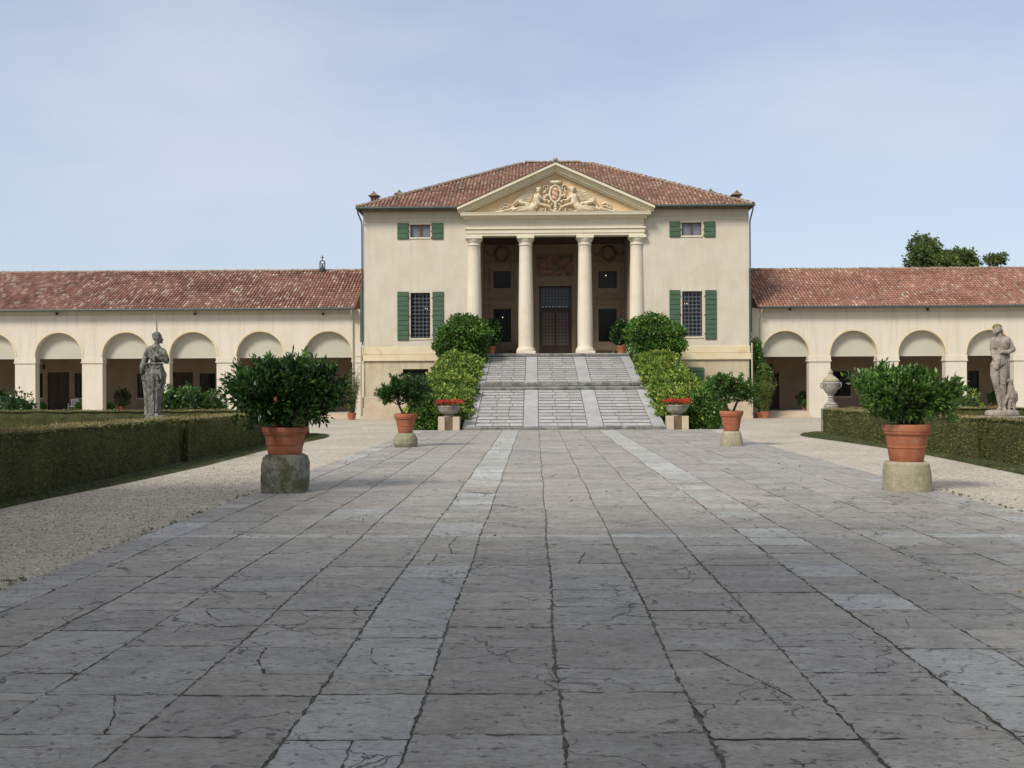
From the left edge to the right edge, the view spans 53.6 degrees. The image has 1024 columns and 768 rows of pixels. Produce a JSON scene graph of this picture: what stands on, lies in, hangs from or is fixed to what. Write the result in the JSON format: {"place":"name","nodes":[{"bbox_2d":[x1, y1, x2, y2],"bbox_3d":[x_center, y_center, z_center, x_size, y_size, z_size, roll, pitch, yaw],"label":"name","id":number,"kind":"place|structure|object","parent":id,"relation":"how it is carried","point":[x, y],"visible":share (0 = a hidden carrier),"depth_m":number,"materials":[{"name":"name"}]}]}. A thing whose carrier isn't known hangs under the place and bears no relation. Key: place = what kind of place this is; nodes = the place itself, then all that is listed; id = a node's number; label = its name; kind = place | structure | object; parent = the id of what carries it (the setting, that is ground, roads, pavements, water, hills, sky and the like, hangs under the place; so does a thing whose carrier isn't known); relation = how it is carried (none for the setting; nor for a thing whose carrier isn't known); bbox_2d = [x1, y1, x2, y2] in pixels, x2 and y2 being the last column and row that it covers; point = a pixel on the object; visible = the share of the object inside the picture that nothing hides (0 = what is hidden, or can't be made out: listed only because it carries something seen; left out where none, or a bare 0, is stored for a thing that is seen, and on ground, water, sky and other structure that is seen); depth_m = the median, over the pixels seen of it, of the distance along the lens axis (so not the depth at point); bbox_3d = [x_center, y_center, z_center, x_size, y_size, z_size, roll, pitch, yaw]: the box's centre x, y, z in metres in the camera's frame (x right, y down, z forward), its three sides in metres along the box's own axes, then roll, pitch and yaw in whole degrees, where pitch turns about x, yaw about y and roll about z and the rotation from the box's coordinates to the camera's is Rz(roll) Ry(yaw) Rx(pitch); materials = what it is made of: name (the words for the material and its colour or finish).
{"place":"outdoors","nodes":[
{"label":"outdoors","id":0,"kind":"place"},
{"bbox_2d":[0,429,1023,767],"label":"stone paving","id":1,"kind":"structure","parent":0,"point":[618,711],"depth_m":8.48,"materials":[{"name":"grey stone"}]},
{"bbox_2d":[260,453,309,493],"bbox_3d":[-4.223,1.657,18.855,0.848,0.723,0.850,0,0,1],"label":"stone block","id":2,"kind":"object","parent":1,"relation":"on","point":[284,474],"depth_m":18.46,"materials":[{"name":"grey stone"}]},
{"bbox_2d":[217,344,355,454],"bbox_3d":[-4.155,0.285,18.819,2.574,2.036,1.783,0,0,1],"label":"potted tree","id":3,"kind":"object","parent":2,"relation":"on","point":[315,394],"visible":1,"depth_m":18.55,"materials":[{"name":"green plant"}]},
{"bbox_2d":[393,433,417,446],"bbox_3d":[-3.379,1.779,32.187,0.771,0.472,0.762,0,0,1],"label":"stone block","id":4,"kind":"object","parent":1,"relation":"on","point":[405,439],"depth_m":31.88,"materials":[{"name":"beige stone"}]},
{"bbox_2d":[373,372,435,432],"bbox_3d":[-3.390,0.569,32.182,1.774,1.962,1.404,0,0,-39],"label":"potted tree","id":5,"kind":"object","parent":4,"relation":"on","point":[413,394],"visible":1,"depth_m":31.98,"materials":[{"name":"green plant"}]},
{"bbox_2d":[438,416,459,430],"bbox_3d":[-2.712,1.722,43.825,0.920,0.620,0.600,0,0,1],"label":"bowl pedestal","id":6,"kind":"object","parent":1,"relation":"on","point":[448,423],"visible":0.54,"depth_m":43.53,"materials":[{"name":"stone"}]},
{"bbox_2d":[435,399,464,416],"bbox_3d":[-2.718,1.022,43.825,1.367,0.776,1.113,0,0,1],"label":"flower bowl","id":7,"kind":"object","parent":6,"relation":"on","point":[447,408],"visible":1,"depth_m":43.52,"materials":[{"name":"stone"}]},
{"bbox_2d":[0,488,1022,590],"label":"weeds","id":8,"kind":"object","parent":1,"relation":"on","point":[175,521],"visible":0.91,"depth_m":14.57,"materials":[{"name":"green plant"}]},
{"bbox_2d":[665,416,688,429],"bbox_3d":[7.100,1.679,43.597,0.920,0.620,0.600,0,0,1],"label":"bowl pedestal","id":9,"kind":"object","parent":1,"relation":"on","point":[676,422],"visible":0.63,"depth_m":43.31,"materials":[{"name":"stone"}]},
{"bbox_2d":[662,398,692,415],"bbox_3d":[7.094,0.975,43.601,1.353,0.785,1.131,0,0,1],"label":"flower bowl","id":10,"kind":"object","parent":9,"relation":"on","point":[676,407],"visible":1,"depth_m":43.29,"materials":[{"name":"stone"}]},
{"bbox_2d":[881,460,931,492],"bbox_3d":[7.240,1.687,18.586,0.827,0.563,0.838,0,0,1],"label":"stone block","id":11,"kind":"object","parent":1,"relation":"on","point":[911,477],"depth_m":18.23,"materials":[{"name":"beige stone"}]},
{"bbox_2d":[840,357,970,461],"bbox_3d":[7.244,0.454,18.581,2.371,1.918,1.540,0,0,1],"label":"potted tree","id":12,"kind":"object","parent":11,"relation":"on","point":[909,392],"visible":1,"depth_m":18.30,"materials":[{"name":"green plant"}]},
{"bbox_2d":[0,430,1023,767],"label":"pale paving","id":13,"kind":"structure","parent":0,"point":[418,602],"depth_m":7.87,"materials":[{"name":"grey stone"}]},
{"bbox_2d":[84,510,982,765],"bbox_3d":[0.766,1.982,9.777,7.438,0.024,12.455,0,0,1],"label":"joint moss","id":14,"kind":"object","parent":13,"relation":"on","point":[455,609],"visible":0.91,"depth_m":8.19,"materials":[{"name":"green plant"}]},
{"bbox_2d":[720,431,742,445],"bbox_3d":[6.921,1.719,31.946,0.677,0.502,0.680,0,0,1],"label":"stone block","id":15,"kind":"object","parent":13,"relation":"on","point":[730,438],"depth_m":31.66,"materials":[{"name":"beige stone"}]},
{"bbox_2d":[701,371,762,430],"bbox_3d":[6.961,0.530,31.982,1.982,1.889,1.278,0,0,1],"label":"potted tree","id":16,"kind":"object","parent":15,"relation":"on","point":[716,387],"visible":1,"depth_m":31.75,"materials":[{"name":"green plant"}]},
{"bbox_2d":[0,417,1023,589],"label":"gravel court","id":17,"kind":"object","parent":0,"point":[346,438],"depth_m":19.06,"materials":[{"name":"beige gravel"}]},
{"bbox_2d":[0,387,37,410],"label":"shrub","id":18,"kind":"object","parent":17,"relation":"on","point":[11,401],"visible":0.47,"depth_m":43.42,"materials":[{"name":"green plant"}]},
{"bbox_2d":[0,255,363,419],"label":"arcade wing","id":19,"kind":"structure","parent":17,"relation":"on","point":[85,338],"depth_m":63.20,"materials":[{"name":"beige paint"}]},
{"bbox_2d":[0,389,5,403],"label":"arcade plant","id":20,"kind":"object","parent":19,"relation":"on","point":[2,394],"visible":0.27,"depth_m":65.66,"materials":[{"name":"green plant"}]},
{"bbox_2d":[40,373,42,398],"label":"window","id":21,"kind":"structure","parent":19,"relation":"in","point":[41,374],"depth_m":68.78,"materials":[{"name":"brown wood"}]},
{"bbox_2d":[40,402,47,409],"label":"arcade plant","id":22,"kind":"object","parent":19,"relation":"on","point":[43,406],"visible":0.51,"depth_m":64.79,"materials":[{"name":"green plant"}]},
{"bbox_2d":[48,372,68,410],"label":"door","id":23,"kind":"structure","parent":19,"relation":"in","point":[58,382],"depth_m":68.71,"materials":[{"name":"brown wood"}]},
{"bbox_2d":[68,399,77,410],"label":"garden chair","id":24,"kind":"object","parent":19,"relation":"on","point":[71,406],"visible":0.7,"depth_m":65.47,"materials":[{"name":"white metal"}]},
{"bbox_2d":[73,401,81,410],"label":"arcade plant","id":25,"kind":"object","parent":19,"relation":"on","point":[78,405],"visible":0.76,"depth_m":64.66,"materials":[{"name":"green plant"}]},
{"bbox_2d":[74,373,81,398],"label":"window","id":26,"kind":"structure","parent":19,"relation":"in","point":[78,376],"depth_m":68.73,"materials":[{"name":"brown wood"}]},
{"bbox_2d":[106,400,114,410],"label":"arcade plant","id":27,"kind":"object","parent":19,"relation":"on","point":[110,405],"visible":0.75,"depth_m":64.69,"materials":[{"name":"green plant"}]},
{"bbox_2d":[113,386,130,410],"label":"arcade plant","id":28,"kind":"object","parent":19,"relation":"on","point":[122,404],"visible":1,"depth_m":66.30,"materials":[{"name":"green plant"}]},
{"bbox_2d":[136,373,143,398],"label":"window","id":29,"kind":"structure","parent":19,"relation":"in","point":[140,388],"depth_m":68.63,"materials":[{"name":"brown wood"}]},
{"bbox_2d":[173,372,192,397],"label":"door","id":30,"kind":"structure","parent":19,"relation":"in","point":[179,378],"depth_m":68.51,"materials":[{"name":"brown wood"}]},
{"bbox_2d":[200,373,214,396],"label":"window","id":31,"kind":"structure","parent":19,"relation":"in","point":[207,380],"depth_m":68.51,"materials":[{"name":"black glass"}]},
{"bbox_2d":[160,380,204,409],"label":"shrub","id":32,"kind":"object","parent":17,"relation":"on","point":[170,400],"visible":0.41,"depth_m":43.23,"materials":[{"name":"green plant"}]},
{"bbox_2d":[189,387,228,409],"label":"shrub","id":33,"kind":"object","parent":17,"relation":"on","point":[210,402],"visible":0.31,"depth_m":43.68,"materials":[{"name":"green plant"}]},
{"bbox_2d":[341,365,363,419],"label":"potted bamboo","id":34,"kind":"object","parent":17,"relation":"on","point":[351,414],"visible":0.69,"depth_m":61.00,"materials":[{"name":"plant"}]},
{"bbox_2d":[411,392,444,429],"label":"round bush","id":35,"kind":"object","parent":17,"relation":"on","point":[424,420],"visible":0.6,"depth_m":44.30,"materials":[{"name":"green plant"}]},
{"bbox_2d":[0,461,1022,592],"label":"loose pebbles","id":36,"kind":"object","parent":17,"relation":"on","point":[211,507],"visible":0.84,"depth_m":16.48,"materials":[{"name":"grey gravel"}]},
{"bbox_2d":[0,432,1023,508],"bbox_3d":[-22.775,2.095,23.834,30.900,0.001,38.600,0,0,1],"label":"grass verge","id":37,"kind":"object","parent":17,"relation":"on","point":[128,476],"depth_m":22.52,"materials":[{"name":"green plant"}]},
{"bbox_2d":[0,416,183,501],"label":"hedge","id":38,"kind":"object","parent":37,"relation":"on","point":[40,458],"visible":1,"depth_m":20.64,"materials":[{"name":"green plant"}]},
{"bbox_2d":[0,408,243,429],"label":"hedge","id":39,"kind":"object","parent":37,"relation":"on","point":[9,419],"visible":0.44,"depth_m":40.47,"materials":[{"name":"green plant"}]},
{"bbox_2d":[176,412,309,460],"bbox_3d":[-8.822,1.456,33.694,1.208,1.226,14.426,0,0,1],"label":"hedge","id":40,"kind":"object","parent":37,"relation":"on","point":[208,435],"visible":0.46,"depth_m":29.12,"materials":[{"name":"green plant"}]},
{"bbox_3d":[-9.388,1.503,26.725,0.660,1.076,0.660,0,0,1],"label":"statue pedestal","id":41,"kind":"object","parent":37,"relation":"on","visible":0},
{"bbox_2d":[140,314,169,418],"bbox_3d":[-9.381,-0.446,26.710,0.686,2.818,0.642,0,0,-42],"label":"statue","id":42,"kind":"object","parent":41,"relation":"on","point":[153,376],"visible":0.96,"depth_m":26.57,"materials":[{"name":"stone"}]},
{"bbox_2d":[462,353,665,429],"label":"entrance ramp","id":43,"kind":"structure","parent":17,"relation":"on","point":[565,391],"depth_m":49.62,"materials":[{"name":"stone"}]},
{"bbox_2d":[402,348,485,429],"bbox_3d":[-3.229,0.171,51.285,3.798,4.343,14.272,0,0,1],"label":"creeper","id":44,"kind":"object","parent":43,"relation":"attached to","point":[454,374],"visible":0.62,"depth_m":49.05,"materials":[{"name":"green plant"}]},
{"bbox_2d":[430,312,495,362],"bbox_3d":[-2.815,-1.717,58.650,3.827,4.957,3.328,0,0,1],"label":"clipped bush","id":45,"kind":"object","parent":43,"relation":"on","point":[460,332],"visible":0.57,"depth_m":57.80,"materials":[{"name":"green plant"}]},
{"bbox_2d":[620,310,688,358],"bbox_3d":[8.215,-1.787,58.369,3.984,4.979,3.424,0,0,1],"label":"clipped bush","id":46,"kind":"object","parent":43,"relation":"on","point":[652,330],"visible":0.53,"depth_m":57.56,"materials":[{"name":"green plant"}]},
{"bbox_2d":[632,348,731,428],"bbox_3d":[8.072,0.127,50.997,3.687,4.298,14.272,0,0,1],"label":"creeper","id":47,"kind":"object","parent":43,"relation":"attached to","point":[666,374],"visible":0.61,"depth_m":49.04,"materials":[{"name":"green plant"}]},
{"bbox_2d":[684,385,727,428],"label":"round bush","id":48,"kind":"object","parent":17,"relation":"on","point":[708,406],"visible":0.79,"depth_m":44.12,"materials":[{"name":"green plant"}]},
{"bbox_2d":[749,337,772,417],"bbox_3d":[15.010,-0.416,61.260,1.630,4.942,1.218,0,0,1],"label":"corner shrub","id":49,"kind":"object","parent":17,"relation":"on","point":[758,356],"visible":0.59,"depth_m":61.08,"materials":[{"name":"green plant"}]},
{"bbox_2d":[753,364,777,418],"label":"potted bamboo","id":50,"kind":"object","parent":17,"relation":"on","point":[765,413],"visible":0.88,"depth_m":60.38,"materials":[{"name":"plant"}]},
{"bbox_2d":[749,266,1023,417],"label":"arcade wing","id":51,"kind":"structure","parent":17,"relation":"on","point":[811,327],"depth_m":62.17,"materials":[{"name":"beige paint"}]},
{"bbox_2d":[768,372,778,408],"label":"door","id":52,"kind":"structure","parent":51,"relation":"in","point":[775,403],"depth_m":67.60,"materials":[{"name":"brown wood"}]},
{"bbox_2d":[795,391,806,409],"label":"arcade plant","id":53,"kind":"object","parent":51,"relation":"on","point":[799,397],"visible":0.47,"depth_m":64.50,"materials":[{"name":"green plant"}]},
{"bbox_2d":[801,399,806,410],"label":"arcade plant","id":54,"kind":"object","parent":51,"relation":"on","point":[804,403],"visible":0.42,"depth_m":63.10,"materials":[{"name":"green plant"}]},
{"bbox_2d":[833,371,851,397],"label":"window","id":55,"kind":"structure","parent":51,"relation":"in","point":[844,392],"depth_m":67.53,"materials":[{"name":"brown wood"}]},
{"bbox_2d":[968,371,978,396],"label":"window","id":56,"kind":"structure","parent":51,"relation":"in","point":[972,375],"depth_m":67.33,"materials":[{"name":"black glass"}]},
{"bbox_2d":[986,389,997,406],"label":"arcade plant","id":57,"kind":"object","parent":51,"relation":"on","point":[992,395],"visible":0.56,"depth_m":64.26,"materials":[{"name":"green plant"}]},
{"bbox_2d":[801,431,1023,474],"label":"grass verge","id":58,"kind":"object","parent":17,"relation":"on","point":[993,462],"depth_m":27.57,"materials":[{"name":"green plant"}]},
{"bbox_2d":[821,408,824,430],"bbox_3d":[13.004,1.477,41.310,0.640,0.972,0.640,0,0,1],"label":"urn pedestal","id":59,"kind":"object","parent":58,"relation":"on","point":[821,419],"visible":0.22,"depth_m":41.54,"materials":[{"name":"stone"}]},
{"bbox_2d":[820,369,841,407],"bbox_3d":[12.998,0.189,41.310,0.716,1.600,0.716,0,0,-44],"label":"stone urn","id":60,"kind":"object","parent":59,"relation":"on","point":[830,383],"visible":0.98,"depth_m":41.12,"materials":[{"name":"stone"}]},
{"bbox_2d":[822,407,1008,458],"bbox_3d":[12.619,1.382,33.115,1.201,1.185,14.245,0,0,1],"label":"hedge","id":61,"kind":"object","parent":58,"relation":"on","point":[966,436],"visible":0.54,"depth_m":28.78,"materials":[{"name":"green plant"}]},
{"bbox_2d":[843,406,1023,415],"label":"hedge","id":62,"kind":"object","parent":58,"relation":"on","point":[979,411],"visible":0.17,"depth_m":39.65,"materials":[{"name":"green plant"}]},
{"bbox_2d":[977,416,1023,418],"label":"statue pedestal","id":63,"kind":"object","parent":58,"relation":"on","point":[1003,416],"visible":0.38,"depth_m":26.16,"materials":[{"name":"stone"}]},
{"bbox_2d":[985,324,1018,415],"bbox_3d":[12.813,-0.371,26.508,0.824,2.417,0.655,0,0,1],"label":"statue","id":64,"kind":"object","parent":63,"relation":"on","point":[1001,348],"visible":1,"depth_m":26.41,"materials":[{"name":"stone"}]},
{"bbox_2d":[985,415,1023,465],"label":"hedge","id":65,"kind":"object","parent":58,"relation":"on","point":[1005,439],"visible":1,"depth_m":24.93,"materials":[{"name":"green plant"}]},
{"bbox_2d":[952,388,984,407],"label":"shrub","id":66,"kind":"object","parent":17,"relation":"on","point":[972,401],"visible":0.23,"depth_m":42.45,"materials":[{"name":"green plant"}]},
{"bbox_2d":[0,0,1023,271],"label":"sky","id":67,"kind":"structure","parent":0,"point":[135,135],"materials":[{"name":"blue"}]},
{"bbox_3d":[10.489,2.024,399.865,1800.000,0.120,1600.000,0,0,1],"label":"ground","id":68,"kind":"structure","parent":0,"visible":0},
{"bbox_2d":[355,158,754,419],"bbox_3d":[2.823,-6.683,70.743,23.867,17.781,21.320,0,0,1],"label":"villa","id":69,"kind":"object","parent":68,"relation":"on","point":[555,255],"visible":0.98,"depth_m":61.05,"materials":[{"name":"paint"}]},
{"bbox_2d":[403,369,427,382],"bbox_3d":[-5.820,-0.419,61.386,1.544,0.973,0.070,0,0,1],"label":"window","id":70,"kind":"structure","parent":69,"relation":"in","point":[416,372],"depth_m":61.38,"materials":[{"name":"black glass"}]},
{"bbox_2d":[397,223,442,238],"bbox_3d":[-5.534,-9.220,61.221,2.770,0.987,0.325,0,0,1],"label":"window","id":71,"kind":"structure","parent":69,"relation":"in","point":[416,231],"depth_m":61.08,"materials":[{"name":"green wood"}]},
{"bbox_2d":[397,292,443,339],"bbox_3d":[-5.519,-4.104,61.196,2.794,2.945,0.275,0,0,1],"label":"window","id":72,"kind":"structure","parent":69,"relation":"in","point":[420,302],"depth_m":61.10,"materials":[{"name":"green wood"}]},
{"bbox_2d":[486,317,503,353],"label":"portico plant","id":73,"kind":"object","parent":69,"relation":"on","point":[493,322],"visible":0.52,"depth_m":62.14,"materials":[{"name":"green plant"}]},
{"bbox_2d":[493,271,510,287],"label":"window","id":74,"kind":"structure","parent":69,"relation":"in","point":[501,279],"depth_m":66.49,"materials":[{"name":"black glass"}]},
{"bbox_2d":[493,309,510,341],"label":"window","id":75,"kind":"structure","parent":69,"relation":"in","point":[503,316],"depth_m":66.49,"materials":[{"name":"black glass"}]},
{"bbox_2d":[498,342,518,353],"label":"bench","id":76,"kind":"object","parent":69,"relation":"on","point":[504,348],"visible":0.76,"depth_m":65.76,"materials":[{"name":"brown wood"}]},
{"bbox_2d":[539,286,571,352],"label":"door","id":77,"kind":"structure","parent":69,"relation":"in","point":[555,302],"depth_m":66.39,"materials":[{"name":"brown wood"}]},
{"bbox_2d":[598,271,616,287],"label":"window","id":78,"kind":"structure","parent":69,"relation":"in","point":[606,279],"depth_m":66.32,"materials":[{"name":"black glass"}]},
{"bbox_2d":[598,309,616,341],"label":"window","id":79,"kind":"structure","parent":69,"relation":"in","point":[607,318],"depth_m":66.32,"materials":[{"name":"black glass"}]},
{"bbox_2d":[607,318,629,352],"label":"portico plant","id":80,"kind":"object","parent":69,"relation":"on","point":[619,325],"visible":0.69,"depth_m":61.97,"materials":[{"name":"green plant"}]},
{"bbox_2d":[669,221,714,236],"bbox_3d":[10.811,-9.275,60.843,2.736,0.949,0.325,0,0,1],"label":"window","id":81,"kind":"structure","parent":69,"relation":"in","point":[688,229],"depth_m":60.71,"materials":[{"name":"green wood"}]},
{"bbox_2d":[669,290,716,338],"bbox_3d":[10.850,-4.158,60.817,2.807,2.959,0.275,0,0,1],"label":"window","id":82,"kind":"structure","parent":69,"relation":"in","point":[691,300],"depth_m":60.73,"materials":[{"name":"green wood"}]},
{"bbox_2d":[688,367,703,380],"bbox_3d":[10.907,-0.464,60.856,1.206,1.061,0.355,0,0,1],"label":"window","id":83,"kind":"structure","parent":69,"relation":"in","point":[699,371],"depth_m":60.67,"materials":[{"name":"green wood"}]},
{"bbox_2d":[901,230,961,267],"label":"broadleaf tree","id":84,"kind":"object","parent":68,"relation":"on","point":[924,249],"visible":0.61,"depth_m":94.08,"materials":[{"name":"green plant"}]},
{"bbox_2d":[938,245,983,266],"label":"broadleaf tree","id":85,"kind":"object","parent":68,"relation":"on","point":[969,258],"visible":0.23,"depth_m":96.70,"materials":[{"name":"green plant"}]},
{"bbox_2d":[982,251,1009,266],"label":"broadleaf tree","id":86,"kind":"object","parent":68,"relation":"on","point":[994,259],"visible":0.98,"depth_m":94.65,"materials":[{"name":"green plant"}]}
]}

